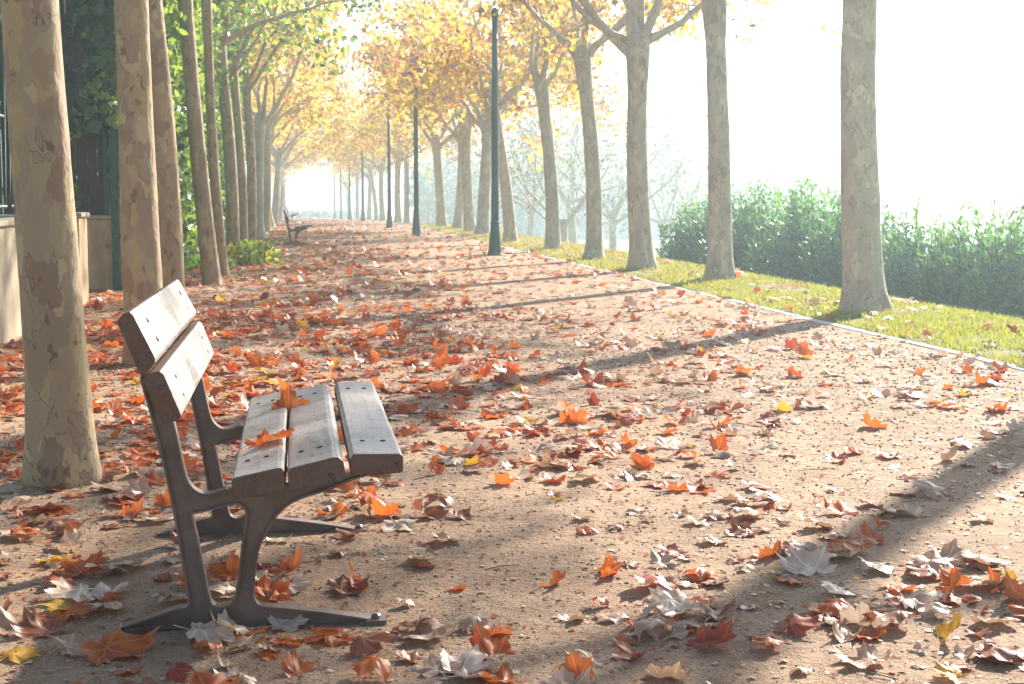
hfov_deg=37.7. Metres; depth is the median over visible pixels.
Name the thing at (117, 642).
fallen leaf
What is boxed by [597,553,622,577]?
fallen leaf
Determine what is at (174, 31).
hedge shrub
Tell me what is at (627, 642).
fallen leaf
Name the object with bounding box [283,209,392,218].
hedge
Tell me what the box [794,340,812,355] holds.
fallen leaf
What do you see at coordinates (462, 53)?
plane tree
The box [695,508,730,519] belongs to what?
fallen leaf
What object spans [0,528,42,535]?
fallen leaf
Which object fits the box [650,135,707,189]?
park tree
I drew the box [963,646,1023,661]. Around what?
fallen leaf
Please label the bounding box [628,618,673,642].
fallen leaf
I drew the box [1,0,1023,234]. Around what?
sky
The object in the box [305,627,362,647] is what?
fallen leaf
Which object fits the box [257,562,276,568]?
fallen leaf
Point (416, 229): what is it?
lamp post
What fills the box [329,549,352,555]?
fallen leaf
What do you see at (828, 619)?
fallen leaf
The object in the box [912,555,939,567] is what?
fallen leaf
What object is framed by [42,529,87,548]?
fallen leaf
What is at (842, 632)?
fallen leaf
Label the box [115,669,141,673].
fallen leaf
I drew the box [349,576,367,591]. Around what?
fallen leaf
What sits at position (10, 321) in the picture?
boundary wall
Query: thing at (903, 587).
fallen leaf
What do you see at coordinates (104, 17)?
ivy
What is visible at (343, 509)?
fallen leaf
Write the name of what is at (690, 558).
fallen leaf
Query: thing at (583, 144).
park tree
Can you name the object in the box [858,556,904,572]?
fallen leaf
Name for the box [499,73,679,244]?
park tree
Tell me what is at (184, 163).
hedge shrub
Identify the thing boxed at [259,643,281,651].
fallen leaf
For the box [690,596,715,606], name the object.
fallen leaf
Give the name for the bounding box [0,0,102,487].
plane tree
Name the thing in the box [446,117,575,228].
park tree
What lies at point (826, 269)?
oleander shrub
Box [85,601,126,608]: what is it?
fallen leaf
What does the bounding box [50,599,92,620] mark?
fallen leaf
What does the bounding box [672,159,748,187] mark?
park tree
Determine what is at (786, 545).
fallen leaf
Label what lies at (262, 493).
park bench
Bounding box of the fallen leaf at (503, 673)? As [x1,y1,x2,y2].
[479,662,522,683]
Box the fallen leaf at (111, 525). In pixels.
[100,523,123,530]
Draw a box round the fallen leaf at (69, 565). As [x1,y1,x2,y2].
[49,549,106,577]
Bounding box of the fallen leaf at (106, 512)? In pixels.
[103,507,121,516]
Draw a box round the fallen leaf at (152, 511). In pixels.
[145,508,160,512]
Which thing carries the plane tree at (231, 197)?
on the path
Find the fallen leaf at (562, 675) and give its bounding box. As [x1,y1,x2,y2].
[534,666,590,683]
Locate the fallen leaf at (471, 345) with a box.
[448,342,478,352]
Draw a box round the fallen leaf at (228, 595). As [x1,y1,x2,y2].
[212,591,234,598]
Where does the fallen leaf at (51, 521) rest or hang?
on the path
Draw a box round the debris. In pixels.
[1,336,1023,683]
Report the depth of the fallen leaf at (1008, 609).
4.02 m
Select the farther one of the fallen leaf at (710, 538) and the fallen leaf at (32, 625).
the fallen leaf at (710, 538)
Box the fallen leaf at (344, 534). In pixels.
[332,525,370,538]
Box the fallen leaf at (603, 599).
[590,596,608,605]
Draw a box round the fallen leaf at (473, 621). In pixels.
[458,613,487,629]
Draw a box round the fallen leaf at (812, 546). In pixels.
[780,542,831,552]
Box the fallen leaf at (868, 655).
[833,640,900,668]
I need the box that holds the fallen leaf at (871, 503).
[854,498,883,506]
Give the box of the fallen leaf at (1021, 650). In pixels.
[982,648,1023,658]
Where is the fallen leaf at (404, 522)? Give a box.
[381,514,417,531]
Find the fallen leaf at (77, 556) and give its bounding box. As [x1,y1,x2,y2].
[68,549,82,558]
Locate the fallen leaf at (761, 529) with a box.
[751,527,773,532]
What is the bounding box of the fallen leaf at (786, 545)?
[770,541,809,555]
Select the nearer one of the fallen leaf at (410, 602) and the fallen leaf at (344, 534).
the fallen leaf at (410, 602)
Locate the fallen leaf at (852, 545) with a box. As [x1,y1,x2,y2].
[827,538,870,551]
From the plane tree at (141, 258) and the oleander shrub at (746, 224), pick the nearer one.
the plane tree at (141, 258)
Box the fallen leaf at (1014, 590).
[1003,570,1023,600]
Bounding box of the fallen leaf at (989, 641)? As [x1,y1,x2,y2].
[976,639,996,647]
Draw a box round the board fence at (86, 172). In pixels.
[0,25,107,214]
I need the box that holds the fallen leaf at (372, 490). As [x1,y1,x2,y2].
[354,483,376,499]
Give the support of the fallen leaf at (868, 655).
on the path
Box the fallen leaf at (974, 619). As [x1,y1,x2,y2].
[970,615,1019,622]
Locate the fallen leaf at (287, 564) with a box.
[262,546,301,577]
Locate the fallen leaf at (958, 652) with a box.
[952,643,975,658]
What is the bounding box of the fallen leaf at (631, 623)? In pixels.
[625,618,634,628]
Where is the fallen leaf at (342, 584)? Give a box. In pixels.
[320,574,370,594]
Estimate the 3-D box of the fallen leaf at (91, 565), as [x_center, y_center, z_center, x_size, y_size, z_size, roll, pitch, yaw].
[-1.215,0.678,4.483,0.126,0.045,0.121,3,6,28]
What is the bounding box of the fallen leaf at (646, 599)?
[643,593,651,603]
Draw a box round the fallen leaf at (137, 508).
[120,498,145,520]
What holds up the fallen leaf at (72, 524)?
on the path
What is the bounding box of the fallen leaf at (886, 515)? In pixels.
[874,512,899,518]
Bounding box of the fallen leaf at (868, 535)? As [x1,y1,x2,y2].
[853,521,884,545]
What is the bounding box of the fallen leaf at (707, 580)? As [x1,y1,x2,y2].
[689,576,727,583]
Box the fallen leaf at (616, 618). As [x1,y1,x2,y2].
[594,612,637,623]
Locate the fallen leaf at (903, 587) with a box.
[880,578,915,591]
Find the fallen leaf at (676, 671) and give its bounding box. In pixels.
[646,661,692,679]
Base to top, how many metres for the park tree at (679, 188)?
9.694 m
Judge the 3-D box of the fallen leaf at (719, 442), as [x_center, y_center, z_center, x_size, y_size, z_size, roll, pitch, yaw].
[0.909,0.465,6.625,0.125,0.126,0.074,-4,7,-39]
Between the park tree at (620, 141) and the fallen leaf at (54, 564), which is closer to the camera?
the fallen leaf at (54, 564)
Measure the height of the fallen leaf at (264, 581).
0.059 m
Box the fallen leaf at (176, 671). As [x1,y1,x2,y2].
[158,662,194,682]
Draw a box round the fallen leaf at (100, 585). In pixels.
[87,580,128,598]
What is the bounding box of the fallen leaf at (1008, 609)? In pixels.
[999,607,1023,619]
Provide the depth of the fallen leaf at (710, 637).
3.79 m
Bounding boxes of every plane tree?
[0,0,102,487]
[64,0,186,334]
[114,0,166,365]
[177,0,222,284]
[201,0,230,275]
[212,0,382,257]
[220,0,345,250]
[234,0,357,231]
[237,0,377,237]
[238,0,367,245]
[242,44,357,226]
[244,52,357,223]
[245,78,361,222]
[271,115,337,220]
[271,130,345,219]
[271,139,311,218]
[304,153,393,218]
[311,70,504,221]
[311,116,413,218]
[316,106,450,220]
[318,72,456,223]
[320,105,418,220]
[327,128,411,219]
[340,0,625,242]
[343,17,560,225]
[351,0,611,234]
[360,6,532,228]
[368,0,662,231]
[457,0,770,269]
[492,0,769,259]
[498,0,691,249]
[700,0,878,279]
[838,0,893,312]
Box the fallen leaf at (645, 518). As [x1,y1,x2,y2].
[640,514,655,522]
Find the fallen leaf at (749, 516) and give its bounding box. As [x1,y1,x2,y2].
[741,515,760,518]
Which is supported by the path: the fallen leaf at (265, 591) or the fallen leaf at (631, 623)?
the fallen leaf at (631, 623)
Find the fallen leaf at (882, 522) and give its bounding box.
[874,519,890,526]
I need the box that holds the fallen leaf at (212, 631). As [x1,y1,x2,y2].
[173,620,237,646]
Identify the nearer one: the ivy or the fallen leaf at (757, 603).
the fallen leaf at (757, 603)
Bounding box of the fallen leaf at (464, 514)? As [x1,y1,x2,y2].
[449,507,473,519]
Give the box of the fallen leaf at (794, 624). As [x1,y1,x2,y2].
[771,614,824,634]
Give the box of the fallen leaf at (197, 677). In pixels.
[189,671,242,683]
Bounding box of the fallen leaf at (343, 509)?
[317,499,348,514]
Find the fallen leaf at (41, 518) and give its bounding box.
[26,513,53,523]
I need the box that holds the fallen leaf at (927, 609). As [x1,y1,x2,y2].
[916,600,949,620]
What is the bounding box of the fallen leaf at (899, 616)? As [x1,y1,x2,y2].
[862,610,923,623]
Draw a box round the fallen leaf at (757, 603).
[740,600,761,609]
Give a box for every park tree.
[369,132,480,222]
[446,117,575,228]
[449,102,620,235]
[474,114,651,241]
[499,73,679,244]
[499,118,606,237]
[503,129,557,211]
[510,97,706,249]
[544,110,687,243]
[559,131,622,170]
[569,121,707,216]
[583,131,689,176]
[602,130,747,257]
[623,125,765,242]
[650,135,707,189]
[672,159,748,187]
[693,160,761,185]
[737,167,794,185]
[753,171,815,186]
[781,170,840,188]
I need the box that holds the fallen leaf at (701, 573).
[682,567,724,579]
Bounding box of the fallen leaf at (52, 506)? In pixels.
[28,503,73,508]
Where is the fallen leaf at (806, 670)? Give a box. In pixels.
[790,666,811,675]
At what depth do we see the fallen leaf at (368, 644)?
3.68 m
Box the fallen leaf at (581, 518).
[572,514,590,519]
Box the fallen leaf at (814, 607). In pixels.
[801,603,832,614]
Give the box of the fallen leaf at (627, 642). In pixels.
[607,633,634,647]
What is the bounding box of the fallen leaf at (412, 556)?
[398,553,437,560]
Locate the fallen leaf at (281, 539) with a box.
[266,534,291,542]
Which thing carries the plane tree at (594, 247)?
on the ground at (621, 246)
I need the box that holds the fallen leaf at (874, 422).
[863,411,887,427]
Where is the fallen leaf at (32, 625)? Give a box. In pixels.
[12,606,71,638]
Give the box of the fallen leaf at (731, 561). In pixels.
[723,558,743,564]
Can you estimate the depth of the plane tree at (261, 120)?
42.20 m
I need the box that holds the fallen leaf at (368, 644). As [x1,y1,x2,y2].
[338,631,401,657]
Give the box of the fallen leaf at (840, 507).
[823,495,857,515]
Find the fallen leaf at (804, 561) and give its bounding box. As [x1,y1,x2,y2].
[776,546,836,576]
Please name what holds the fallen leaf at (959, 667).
on the path
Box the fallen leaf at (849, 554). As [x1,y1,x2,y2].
[830,548,864,557]
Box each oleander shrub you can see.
[654,184,743,264]
[696,172,803,271]
[741,170,840,280]
[787,175,914,288]
[881,196,969,300]
[905,199,1023,308]
[956,191,1023,320]
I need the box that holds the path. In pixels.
[0,218,1023,683]
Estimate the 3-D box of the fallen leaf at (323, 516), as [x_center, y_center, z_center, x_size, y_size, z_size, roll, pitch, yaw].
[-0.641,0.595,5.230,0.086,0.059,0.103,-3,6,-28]
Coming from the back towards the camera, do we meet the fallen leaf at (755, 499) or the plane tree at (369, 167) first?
the plane tree at (369, 167)
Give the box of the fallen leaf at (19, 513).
[14,507,34,517]
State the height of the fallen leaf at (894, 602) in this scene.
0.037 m
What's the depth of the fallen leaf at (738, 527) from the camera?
4.99 m
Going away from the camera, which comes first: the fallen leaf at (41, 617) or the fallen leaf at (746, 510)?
the fallen leaf at (41, 617)
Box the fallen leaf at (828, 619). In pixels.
[822,614,846,626]
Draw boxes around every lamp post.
[333,163,335,218]
[339,165,342,218]
[348,163,351,219]
[360,148,365,220]
[386,113,392,227]
[411,63,421,235]
[487,7,501,255]
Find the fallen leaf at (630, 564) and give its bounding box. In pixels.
[622,560,639,568]
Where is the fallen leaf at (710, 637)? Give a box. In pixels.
[685,618,736,649]
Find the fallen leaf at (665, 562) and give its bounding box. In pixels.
[649,550,680,569]
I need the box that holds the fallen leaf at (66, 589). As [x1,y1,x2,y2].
[44,576,105,601]
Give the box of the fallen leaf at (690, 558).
[678,554,695,560]
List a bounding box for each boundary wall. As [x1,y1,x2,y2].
[0,215,122,289]
[0,216,76,343]
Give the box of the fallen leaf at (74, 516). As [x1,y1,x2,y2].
[66,514,81,520]
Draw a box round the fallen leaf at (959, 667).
[955,665,975,668]
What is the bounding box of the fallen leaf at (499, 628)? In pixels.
[469,624,514,635]
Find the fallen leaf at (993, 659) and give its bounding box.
[974,641,1018,664]
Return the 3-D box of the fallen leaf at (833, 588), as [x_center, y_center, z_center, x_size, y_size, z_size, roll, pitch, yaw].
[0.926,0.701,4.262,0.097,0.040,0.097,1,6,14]
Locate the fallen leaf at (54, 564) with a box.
[42,554,72,568]
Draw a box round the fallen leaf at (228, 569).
[207,551,238,580]
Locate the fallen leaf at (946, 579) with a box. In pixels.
[937,566,976,586]
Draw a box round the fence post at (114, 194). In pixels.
[108,109,120,289]
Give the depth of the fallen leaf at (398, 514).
5.22 m
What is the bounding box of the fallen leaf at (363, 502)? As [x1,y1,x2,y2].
[357,499,371,506]
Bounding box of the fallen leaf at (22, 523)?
[6,518,37,526]
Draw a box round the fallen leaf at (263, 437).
[242,427,294,449]
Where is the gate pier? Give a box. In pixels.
[76,212,89,304]
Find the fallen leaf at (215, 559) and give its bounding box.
[206,550,229,563]
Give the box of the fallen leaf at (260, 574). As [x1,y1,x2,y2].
[255,570,285,582]
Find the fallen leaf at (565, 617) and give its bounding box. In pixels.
[558,613,586,621]
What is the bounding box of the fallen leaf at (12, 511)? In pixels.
[0,505,16,514]
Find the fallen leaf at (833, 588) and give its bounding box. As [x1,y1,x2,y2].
[821,581,853,595]
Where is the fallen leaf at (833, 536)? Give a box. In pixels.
[820,534,844,539]
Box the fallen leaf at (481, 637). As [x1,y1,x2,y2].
[469,624,514,659]
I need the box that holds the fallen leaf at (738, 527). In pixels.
[724,514,759,536]
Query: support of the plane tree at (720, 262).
on the ground at (621, 246)
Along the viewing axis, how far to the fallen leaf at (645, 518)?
5.22 m
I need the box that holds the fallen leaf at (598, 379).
[576,372,606,386]
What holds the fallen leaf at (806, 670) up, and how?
on the path
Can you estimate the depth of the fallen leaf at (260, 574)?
4.41 m
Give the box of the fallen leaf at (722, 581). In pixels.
[700,578,730,584]
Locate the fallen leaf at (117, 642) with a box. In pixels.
[78,625,160,665]
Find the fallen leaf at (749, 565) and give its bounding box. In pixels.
[735,560,760,572]
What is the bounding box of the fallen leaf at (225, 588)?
[209,581,235,593]
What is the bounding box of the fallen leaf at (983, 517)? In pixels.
[968,511,993,522]
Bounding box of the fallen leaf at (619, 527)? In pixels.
[606,522,630,531]
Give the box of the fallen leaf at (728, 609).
[697,599,741,621]
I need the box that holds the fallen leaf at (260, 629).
[234,626,268,639]
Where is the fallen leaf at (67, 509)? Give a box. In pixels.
[35,502,76,516]
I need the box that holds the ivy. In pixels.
[0,0,117,137]
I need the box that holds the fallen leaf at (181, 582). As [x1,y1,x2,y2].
[177,567,215,590]
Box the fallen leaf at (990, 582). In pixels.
[967,577,1005,585]
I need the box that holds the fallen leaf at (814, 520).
[800,514,832,526]
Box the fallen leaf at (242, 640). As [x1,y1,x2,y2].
[225,631,262,648]
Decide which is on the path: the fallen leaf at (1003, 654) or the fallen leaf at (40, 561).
the fallen leaf at (40, 561)
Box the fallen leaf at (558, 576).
[539,569,565,586]
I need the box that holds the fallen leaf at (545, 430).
[524,424,556,435]
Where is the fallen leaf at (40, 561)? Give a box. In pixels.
[36,553,73,563]
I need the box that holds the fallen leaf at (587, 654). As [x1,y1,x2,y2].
[566,648,604,666]
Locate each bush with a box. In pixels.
[187,257,236,269]
[227,238,283,265]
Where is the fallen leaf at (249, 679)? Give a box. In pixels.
[225,672,259,683]
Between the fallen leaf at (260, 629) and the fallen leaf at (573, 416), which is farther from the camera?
the fallen leaf at (573, 416)
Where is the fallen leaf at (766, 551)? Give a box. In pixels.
[750,539,780,557]
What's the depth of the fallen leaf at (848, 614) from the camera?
3.93 m
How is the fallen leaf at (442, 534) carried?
on the path
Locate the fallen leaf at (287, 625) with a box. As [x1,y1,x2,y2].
[259,614,308,631]
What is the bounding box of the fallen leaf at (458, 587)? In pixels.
[447,584,465,589]
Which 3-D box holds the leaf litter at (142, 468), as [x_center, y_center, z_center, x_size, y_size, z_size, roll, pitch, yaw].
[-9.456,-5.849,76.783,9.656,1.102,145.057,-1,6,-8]
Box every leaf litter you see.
[0,218,1023,506]
[0,261,1023,683]
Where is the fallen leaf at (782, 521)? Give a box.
[773,516,796,523]
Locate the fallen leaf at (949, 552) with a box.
[925,538,969,566]
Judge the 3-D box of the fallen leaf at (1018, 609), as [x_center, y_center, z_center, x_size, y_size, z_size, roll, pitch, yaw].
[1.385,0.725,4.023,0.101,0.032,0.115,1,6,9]
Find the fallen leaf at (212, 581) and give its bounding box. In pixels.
[208,577,221,584]
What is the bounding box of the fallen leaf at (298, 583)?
[273,573,313,593]
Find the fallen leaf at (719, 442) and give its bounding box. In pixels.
[707,432,729,450]
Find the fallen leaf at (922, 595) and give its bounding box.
[900,590,954,602]
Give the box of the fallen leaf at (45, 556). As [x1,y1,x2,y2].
[39,554,58,560]
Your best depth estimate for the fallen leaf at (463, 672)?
3.48 m
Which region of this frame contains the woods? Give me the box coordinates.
[409,150,895,239]
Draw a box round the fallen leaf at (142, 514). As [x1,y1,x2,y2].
[123,510,154,521]
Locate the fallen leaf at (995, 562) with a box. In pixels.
[954,553,1009,571]
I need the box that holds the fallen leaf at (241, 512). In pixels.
[233,509,244,515]
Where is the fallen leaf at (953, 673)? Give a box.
[933,659,970,683]
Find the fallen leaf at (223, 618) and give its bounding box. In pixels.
[210,609,254,634]
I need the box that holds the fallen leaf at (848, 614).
[832,601,869,625]
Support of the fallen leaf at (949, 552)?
on the path
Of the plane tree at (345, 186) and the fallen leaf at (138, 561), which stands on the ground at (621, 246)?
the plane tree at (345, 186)
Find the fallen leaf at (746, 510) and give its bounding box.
[722,505,765,513]
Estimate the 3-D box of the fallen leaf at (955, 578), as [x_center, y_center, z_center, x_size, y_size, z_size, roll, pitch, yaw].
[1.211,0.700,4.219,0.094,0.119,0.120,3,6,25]
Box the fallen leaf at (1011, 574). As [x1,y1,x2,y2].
[998,564,1019,583]
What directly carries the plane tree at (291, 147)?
on the ground at (621, 246)
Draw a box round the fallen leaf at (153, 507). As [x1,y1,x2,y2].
[143,506,159,508]
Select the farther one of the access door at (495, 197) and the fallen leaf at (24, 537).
the access door at (495, 197)
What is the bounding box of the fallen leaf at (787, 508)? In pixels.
[777,502,791,509]
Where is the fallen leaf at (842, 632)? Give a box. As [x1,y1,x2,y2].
[832,621,861,645]
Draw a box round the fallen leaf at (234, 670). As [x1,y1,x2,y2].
[213,666,247,676]
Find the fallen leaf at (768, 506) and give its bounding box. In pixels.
[753,501,776,510]
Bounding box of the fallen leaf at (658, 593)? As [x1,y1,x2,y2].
[644,585,709,617]
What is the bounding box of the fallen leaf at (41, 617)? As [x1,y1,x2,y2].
[12,613,46,620]
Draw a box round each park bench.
[117,279,402,633]
[282,209,312,244]
[286,207,298,221]
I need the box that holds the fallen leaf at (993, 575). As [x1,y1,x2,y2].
[982,566,1005,594]
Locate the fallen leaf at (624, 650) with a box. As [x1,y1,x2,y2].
[611,641,656,661]
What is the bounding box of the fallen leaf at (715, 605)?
[701,602,719,607]
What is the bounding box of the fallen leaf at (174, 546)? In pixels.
[161,543,178,548]
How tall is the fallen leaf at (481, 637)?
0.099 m
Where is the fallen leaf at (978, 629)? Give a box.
[965,625,992,636]
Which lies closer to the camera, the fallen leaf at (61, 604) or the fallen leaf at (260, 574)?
the fallen leaf at (61, 604)
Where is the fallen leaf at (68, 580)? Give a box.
[41,575,74,584]
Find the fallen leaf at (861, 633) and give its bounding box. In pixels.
[851,624,880,640]
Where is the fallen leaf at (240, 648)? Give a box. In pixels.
[226,646,245,652]
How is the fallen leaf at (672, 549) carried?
on the path
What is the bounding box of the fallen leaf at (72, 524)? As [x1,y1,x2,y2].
[45,518,92,538]
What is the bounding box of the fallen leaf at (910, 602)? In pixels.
[884,593,919,613]
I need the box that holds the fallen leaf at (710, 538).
[697,534,728,544]
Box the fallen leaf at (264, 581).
[255,574,292,601]
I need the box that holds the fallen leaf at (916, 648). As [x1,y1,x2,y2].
[906,642,929,654]
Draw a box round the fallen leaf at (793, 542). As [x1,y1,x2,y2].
[768,536,808,553]
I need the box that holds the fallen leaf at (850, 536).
[836,532,855,538]
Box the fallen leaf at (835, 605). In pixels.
[819,593,855,615]
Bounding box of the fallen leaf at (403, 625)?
[390,615,435,632]
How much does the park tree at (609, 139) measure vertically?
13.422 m
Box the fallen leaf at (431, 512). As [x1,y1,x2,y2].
[412,498,447,518]
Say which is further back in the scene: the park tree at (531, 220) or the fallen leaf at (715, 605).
the park tree at (531, 220)
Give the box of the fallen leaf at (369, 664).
[346,651,390,681]
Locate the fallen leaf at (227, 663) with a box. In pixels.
[218,653,242,669]
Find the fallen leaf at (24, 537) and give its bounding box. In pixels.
[8,527,44,541]
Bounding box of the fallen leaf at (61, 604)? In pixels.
[35,598,75,615]
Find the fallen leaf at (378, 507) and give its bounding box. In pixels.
[370,496,400,516]
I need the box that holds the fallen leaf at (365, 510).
[357,501,374,517]
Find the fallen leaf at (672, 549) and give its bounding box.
[650,542,688,557]
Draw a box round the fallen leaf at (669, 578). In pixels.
[650,572,676,586]
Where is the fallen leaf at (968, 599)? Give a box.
[940,590,981,604]
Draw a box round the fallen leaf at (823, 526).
[812,522,831,528]
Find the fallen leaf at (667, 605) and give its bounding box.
[640,595,688,619]
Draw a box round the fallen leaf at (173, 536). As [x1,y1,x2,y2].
[170,529,177,544]
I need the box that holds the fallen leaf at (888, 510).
[871,508,911,512]
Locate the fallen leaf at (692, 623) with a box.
[680,614,736,627]
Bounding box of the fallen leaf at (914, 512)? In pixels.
[885,503,922,516]
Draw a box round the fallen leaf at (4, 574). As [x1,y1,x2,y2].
[0,571,14,578]
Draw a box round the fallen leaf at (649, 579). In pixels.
[629,574,679,589]
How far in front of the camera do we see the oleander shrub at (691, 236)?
31.55 m
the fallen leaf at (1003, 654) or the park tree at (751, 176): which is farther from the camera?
the park tree at (751, 176)
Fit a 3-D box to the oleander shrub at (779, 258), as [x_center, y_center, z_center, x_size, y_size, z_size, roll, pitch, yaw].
[5.234,-1.382,26.659,2.298,3.368,2.170,1,6,10]
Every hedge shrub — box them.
[65,0,200,267]
[169,0,217,270]
[169,0,238,253]
[188,2,265,223]
[193,0,246,202]
[219,48,253,238]
[220,119,246,232]
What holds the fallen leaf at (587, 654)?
on the path
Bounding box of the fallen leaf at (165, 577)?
[153,572,175,581]
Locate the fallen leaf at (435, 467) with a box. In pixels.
[427,453,444,474]
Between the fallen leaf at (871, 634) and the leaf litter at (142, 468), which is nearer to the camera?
the fallen leaf at (871, 634)
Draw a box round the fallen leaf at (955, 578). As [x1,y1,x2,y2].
[936,568,961,598]
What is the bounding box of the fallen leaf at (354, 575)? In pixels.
[349,561,362,580]
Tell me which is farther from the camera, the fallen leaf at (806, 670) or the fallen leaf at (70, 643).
the fallen leaf at (70, 643)
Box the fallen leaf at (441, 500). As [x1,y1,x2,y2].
[424,489,454,507]
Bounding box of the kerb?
[353,219,1023,370]
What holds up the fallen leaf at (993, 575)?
on the path
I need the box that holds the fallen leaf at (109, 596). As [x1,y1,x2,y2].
[99,591,118,602]
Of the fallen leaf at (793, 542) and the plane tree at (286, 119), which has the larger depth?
the plane tree at (286, 119)
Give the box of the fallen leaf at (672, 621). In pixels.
[647,614,694,633]
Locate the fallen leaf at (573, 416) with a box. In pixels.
[564,407,586,424]
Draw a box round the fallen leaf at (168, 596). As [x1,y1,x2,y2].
[158,594,187,602]
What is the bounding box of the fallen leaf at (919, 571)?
[903,566,943,576]
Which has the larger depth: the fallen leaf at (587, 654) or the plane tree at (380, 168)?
the plane tree at (380, 168)
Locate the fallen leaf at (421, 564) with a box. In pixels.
[412,561,438,567]
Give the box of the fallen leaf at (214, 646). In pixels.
[191,640,221,652]
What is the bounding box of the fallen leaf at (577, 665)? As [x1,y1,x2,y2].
[557,651,594,677]
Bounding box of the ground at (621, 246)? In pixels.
[308,216,1023,368]
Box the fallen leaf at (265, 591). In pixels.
[255,586,292,601]
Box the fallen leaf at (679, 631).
[645,611,688,640]
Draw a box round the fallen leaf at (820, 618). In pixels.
[815,613,840,623]
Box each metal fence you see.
[0,15,7,212]
[5,94,13,211]
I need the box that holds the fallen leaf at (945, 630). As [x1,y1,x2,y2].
[932,610,961,644]
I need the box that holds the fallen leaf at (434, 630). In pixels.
[395,614,466,639]
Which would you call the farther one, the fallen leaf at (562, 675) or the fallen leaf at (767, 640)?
the fallen leaf at (767, 640)
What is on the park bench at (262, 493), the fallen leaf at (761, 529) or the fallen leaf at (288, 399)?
the fallen leaf at (288, 399)
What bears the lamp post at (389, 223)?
on the path
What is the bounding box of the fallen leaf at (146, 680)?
[120,675,163,683]
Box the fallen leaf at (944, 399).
[926,397,953,402]
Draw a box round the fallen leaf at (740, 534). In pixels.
[734,533,754,536]
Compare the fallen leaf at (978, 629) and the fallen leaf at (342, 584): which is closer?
the fallen leaf at (978, 629)
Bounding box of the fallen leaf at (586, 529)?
[574,525,598,535]
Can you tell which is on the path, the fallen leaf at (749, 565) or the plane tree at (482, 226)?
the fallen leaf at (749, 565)
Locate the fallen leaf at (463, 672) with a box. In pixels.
[448,666,493,678]
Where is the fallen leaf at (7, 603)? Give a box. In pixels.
[3,596,12,610]
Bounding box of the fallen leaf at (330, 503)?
[316,498,351,510]
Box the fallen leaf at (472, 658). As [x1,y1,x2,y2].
[440,644,495,673]
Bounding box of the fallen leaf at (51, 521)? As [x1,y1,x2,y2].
[37,517,67,529]
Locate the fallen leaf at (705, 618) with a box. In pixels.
[699,613,722,620]
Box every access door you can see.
[415,193,417,202]
[494,196,496,208]
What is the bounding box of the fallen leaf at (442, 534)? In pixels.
[427,530,463,541]
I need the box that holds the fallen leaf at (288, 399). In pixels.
[271,385,310,419]
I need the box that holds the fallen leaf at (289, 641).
[270,635,308,645]
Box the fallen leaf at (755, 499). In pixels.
[746,493,774,504]
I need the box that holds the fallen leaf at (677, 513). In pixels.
[673,510,687,516]
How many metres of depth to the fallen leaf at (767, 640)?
3.74 m
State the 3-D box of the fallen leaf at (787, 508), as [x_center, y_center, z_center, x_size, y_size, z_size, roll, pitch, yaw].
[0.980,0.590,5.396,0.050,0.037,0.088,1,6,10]
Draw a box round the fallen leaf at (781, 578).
[772,576,813,583]
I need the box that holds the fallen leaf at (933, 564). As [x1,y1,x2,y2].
[911,559,948,572]
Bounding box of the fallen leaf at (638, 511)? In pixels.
[627,508,647,516]
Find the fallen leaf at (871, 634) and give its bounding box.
[849,625,886,640]
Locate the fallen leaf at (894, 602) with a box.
[882,588,907,606]
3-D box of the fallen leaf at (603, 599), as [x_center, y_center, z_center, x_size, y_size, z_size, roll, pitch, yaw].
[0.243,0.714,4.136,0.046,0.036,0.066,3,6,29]
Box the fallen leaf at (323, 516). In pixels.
[318,505,342,520]
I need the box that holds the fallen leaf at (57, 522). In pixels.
[49,521,67,526]
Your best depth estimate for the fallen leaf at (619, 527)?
5.06 m
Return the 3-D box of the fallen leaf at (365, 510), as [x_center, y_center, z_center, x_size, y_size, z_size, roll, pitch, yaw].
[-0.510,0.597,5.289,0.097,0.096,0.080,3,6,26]
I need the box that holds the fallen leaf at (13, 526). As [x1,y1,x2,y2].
[0,524,22,529]
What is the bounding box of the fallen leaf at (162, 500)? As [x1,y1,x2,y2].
[153,488,171,506]
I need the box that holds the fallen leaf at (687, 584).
[672,580,697,587]
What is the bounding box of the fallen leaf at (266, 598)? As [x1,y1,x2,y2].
[225,587,275,601]
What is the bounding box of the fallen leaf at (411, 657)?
[396,649,423,662]
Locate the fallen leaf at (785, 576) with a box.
[773,574,795,578]
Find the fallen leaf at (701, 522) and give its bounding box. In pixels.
[685,516,708,525]
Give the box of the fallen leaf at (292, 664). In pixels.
[280,649,313,677]
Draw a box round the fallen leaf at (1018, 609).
[1008,602,1023,615]
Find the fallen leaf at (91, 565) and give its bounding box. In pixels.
[84,563,130,572]
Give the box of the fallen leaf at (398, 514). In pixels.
[389,512,410,517]
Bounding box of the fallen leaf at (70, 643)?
[49,633,100,655]
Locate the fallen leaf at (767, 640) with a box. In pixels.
[751,635,788,644]
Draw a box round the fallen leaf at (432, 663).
[410,653,461,676]
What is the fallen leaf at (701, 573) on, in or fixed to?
on the path
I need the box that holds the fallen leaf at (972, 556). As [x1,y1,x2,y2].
[961,551,1004,569]
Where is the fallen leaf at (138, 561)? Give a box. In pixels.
[99,556,152,566]
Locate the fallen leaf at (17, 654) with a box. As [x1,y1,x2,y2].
[0,645,40,663]
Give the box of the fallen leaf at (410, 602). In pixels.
[396,595,414,607]
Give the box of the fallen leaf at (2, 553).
[0,551,10,556]
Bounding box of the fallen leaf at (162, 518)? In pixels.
[137,515,173,520]
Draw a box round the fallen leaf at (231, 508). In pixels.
[229,505,241,511]
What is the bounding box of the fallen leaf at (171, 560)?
[159,556,181,564]
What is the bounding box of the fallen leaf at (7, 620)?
[0,606,48,638]
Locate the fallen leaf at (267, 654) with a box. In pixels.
[256,648,286,659]

